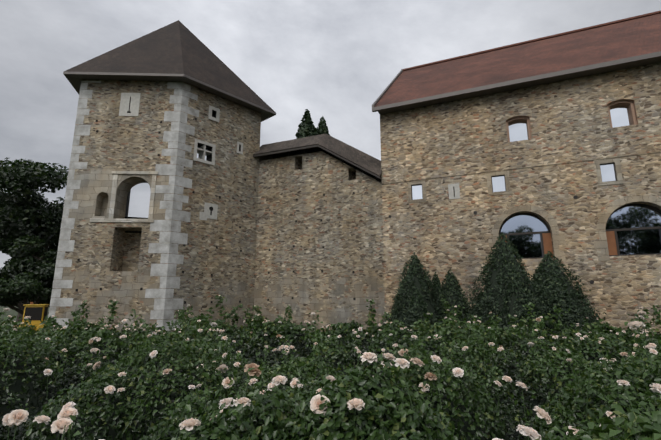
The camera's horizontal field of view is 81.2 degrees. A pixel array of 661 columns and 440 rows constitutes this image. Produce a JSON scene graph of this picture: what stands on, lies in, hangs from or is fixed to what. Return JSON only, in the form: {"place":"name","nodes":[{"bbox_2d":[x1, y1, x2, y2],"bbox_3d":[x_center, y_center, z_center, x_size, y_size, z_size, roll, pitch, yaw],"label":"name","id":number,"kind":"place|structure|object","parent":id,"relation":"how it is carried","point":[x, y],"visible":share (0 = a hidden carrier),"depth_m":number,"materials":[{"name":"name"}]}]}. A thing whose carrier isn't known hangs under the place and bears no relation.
{"place":"outdoors","nodes":[
{"label":"outdoors","id":0,"kind":"place"},
{"bbox_2d":[0,306,48,328],"bbox_3d":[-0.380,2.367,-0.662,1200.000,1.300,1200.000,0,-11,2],"label":"ground","id":1,"kind":"structure","parent":0,"point":[13,312],"depth_m":74.42,"materials":[{"name":"grey plant"}]},
{"bbox_2d":[16,303,23,324],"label":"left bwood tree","id":2,"kind":"object","parent":1,"relation":"on","point":[18,316],"depth_m":42.16,"materials":[{"name":"green plant"}]},
{"bbox_2d":[0,157,68,251],"bbox_3d":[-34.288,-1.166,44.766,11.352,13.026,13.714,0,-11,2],"label":"tree","id":3,"kind":"object","parent":2,"relation":"on","point":[12,197],"depth_m":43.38,"materials":[{"name":"green plant"}]},
{"bbox_2d":[0,272,52,322],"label":"shrub","id":4,"kind":"object","parent":1,"relation":"on","point":[20,288],"depth_m":26.20,"materials":[{"name":"green plant"}]},
{"bbox_2d":[7,176,57,259],"bbox_3d":[-25.936,3.752,34.745,5.948,13.120,10.711,5,-12,-24],"label":"tree","id":5,"kind":"object","parent":1,"relation":"on","point":[43,257],"visible":0.06,"depth_m":34.52,"materials":[{"name":"green plant"}]},
{"bbox_2d":[19,302,49,330],"bbox_3d":[-15.975,6.119,22.001,4.418,2.830,1.600,5,-12,-23],"label":"mini excavator","id":6,"kind":"object","parent":1,"relation":"on","point":[36,313],"visible":0.25,"depth_m":21.70,"materials":[{"name":"yellow metal"}]},
{"bbox_2d":[50,80,260,333],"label":"tower wall","id":7,"kind":"structure","parent":1,"relation":"on","point":[116,261],"depth_m":21.30,"materials":[{"name":"stone"}]},
{"bbox_2d":[63,20,275,121],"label":"tower roof","id":8,"kind":"structure","parent":7,"relation":"on","point":[178,51],"depth_m":22.88,"materials":[{"name":"tile"}]},
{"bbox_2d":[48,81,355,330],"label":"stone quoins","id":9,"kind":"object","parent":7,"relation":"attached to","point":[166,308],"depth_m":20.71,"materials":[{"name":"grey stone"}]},
{"bbox_2d":[197,145,209,160],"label":"tower window panes","id":10,"kind":"object","parent":7,"relation":"in","point":[199,153],"depth_m":22.61,"materials":[{"name":"glass"}]},
{"bbox_2d":[253,151,384,337],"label":"curtain wall","id":11,"kind":"structure","parent":1,"relation":"on","point":[346,232],"depth_m":22.45,"materials":[{"name":"stone"}]},
{"bbox_2d":[253,134,381,182],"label":"roof","id":12,"kind":"structure","parent":11,"relation":"on","point":[357,159],"depth_m":23.50,"materials":[{"name":"brown tile"}]},
{"bbox_2d":[0,295,660,439],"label":"rose bushes","id":13,"kind":"object","parent":1,"relation":"on","point":[52,321],"depth_m":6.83,"materials":[{"name":"green plant"}]},
{"bbox_2d":[377,252,472,332],"bbox_3d":[4.382,4.226,16.642,5.685,5.640,4.373,0,-11,2],"label":"conifer","id":14,"kind":"object","parent":1,"relation":"on","point":[411,304],"depth_m":16.50,"materials":[{"name":"green plant"}]},
{"bbox_2d":[380,62,660,335],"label":"stone wall","id":15,"kind":"structure","parent":1,"relation":"on","point":[440,233],"depth_m":18.78,"materials":[{"name":"stone"}]},
{"bbox_2d":[372,10,660,114],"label":"building roof","id":16,"kind":"structure","parent":15,"relation":"on","point":[627,43],"depth_m":21.55,"materials":[{"name":"tile"}]},
{"bbox_2d":[382,125,660,283],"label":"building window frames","id":17,"kind":"structure","parent":15,"relation":"attached to","point":[609,246],"depth_m":17.75,"materials":[{"name":"beige stone"}]},
{"bbox_2d":[412,105,660,257],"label":"windows","id":18,"kind":"structure","parent":15,"relation":"attached to","point":[648,241],"depth_m":17.83,"materials":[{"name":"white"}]},
{"bbox_3d":[-21.841,5.700,29.932,4.479,7.458,3.564,0,-11,2],"label":"tree wood","id":19,"kind":"object","parent":1,"relation":"on","visible":0},
{"bbox_2d":[2,235,57,286],"bbox_3d":[-21.818,3.461,30.385,6.370,4.348,5.803,0,-11,2],"label":"tree","id":20,"kind":"object","parent":19,"relation":"on","point":[42,269],"visible":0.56,"depth_m":28.81,"materials":[{"name":"green plant"}]},
{"bbox_3d":[-28.455,6.720,37.296,4.900,8.337,5.816,0,-11,2],"label":"tree wood","id":21,"kind":"object","parent":1,"relation":"on","visible":0},
{"bbox_2d":[0,236,54,281],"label":"tree leaves","id":22,"kind":"object","parent":21,"relation":"on","point":[5,244],"visible":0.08,"depth_m":35.77,"materials":[{"name":"green plant"}]},
{"bbox_2d":[0,0,660,268],"label":"sky","id":23,"kind":"structure","parent":0,"point":[331,59],"materials":[{"name":"grey"}]},
{"bbox_2d":[461,232,605,334],"bbox_3d":[8.101,3.638,15.242,6.669,6.246,5.642,0,-11,2],"label":"conifer","id":24,"kind":"object","parent":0,"point":[543,307],"depth_m":14.27,"materials":[{"name":"green plant"}]},
{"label":"courtyard ground","id":25,"kind":"structure","parent":0,"visible":0},
{"bbox_2d":[295,109,318,138],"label":"tree","id":26,"kind":"object","parent":25,"relation":"on","point":[303,127],"visible":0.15,"depth_m":43.22,"materials":[{"name":"green plant"}]},
{"bbox_2d":[316,116,329,134],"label":"tree","id":27,"kind":"object","parent":25,"relation":"on","point":[322,128],"depth_m":44.34,"materials":[{"name":"green plant"}]}
]}

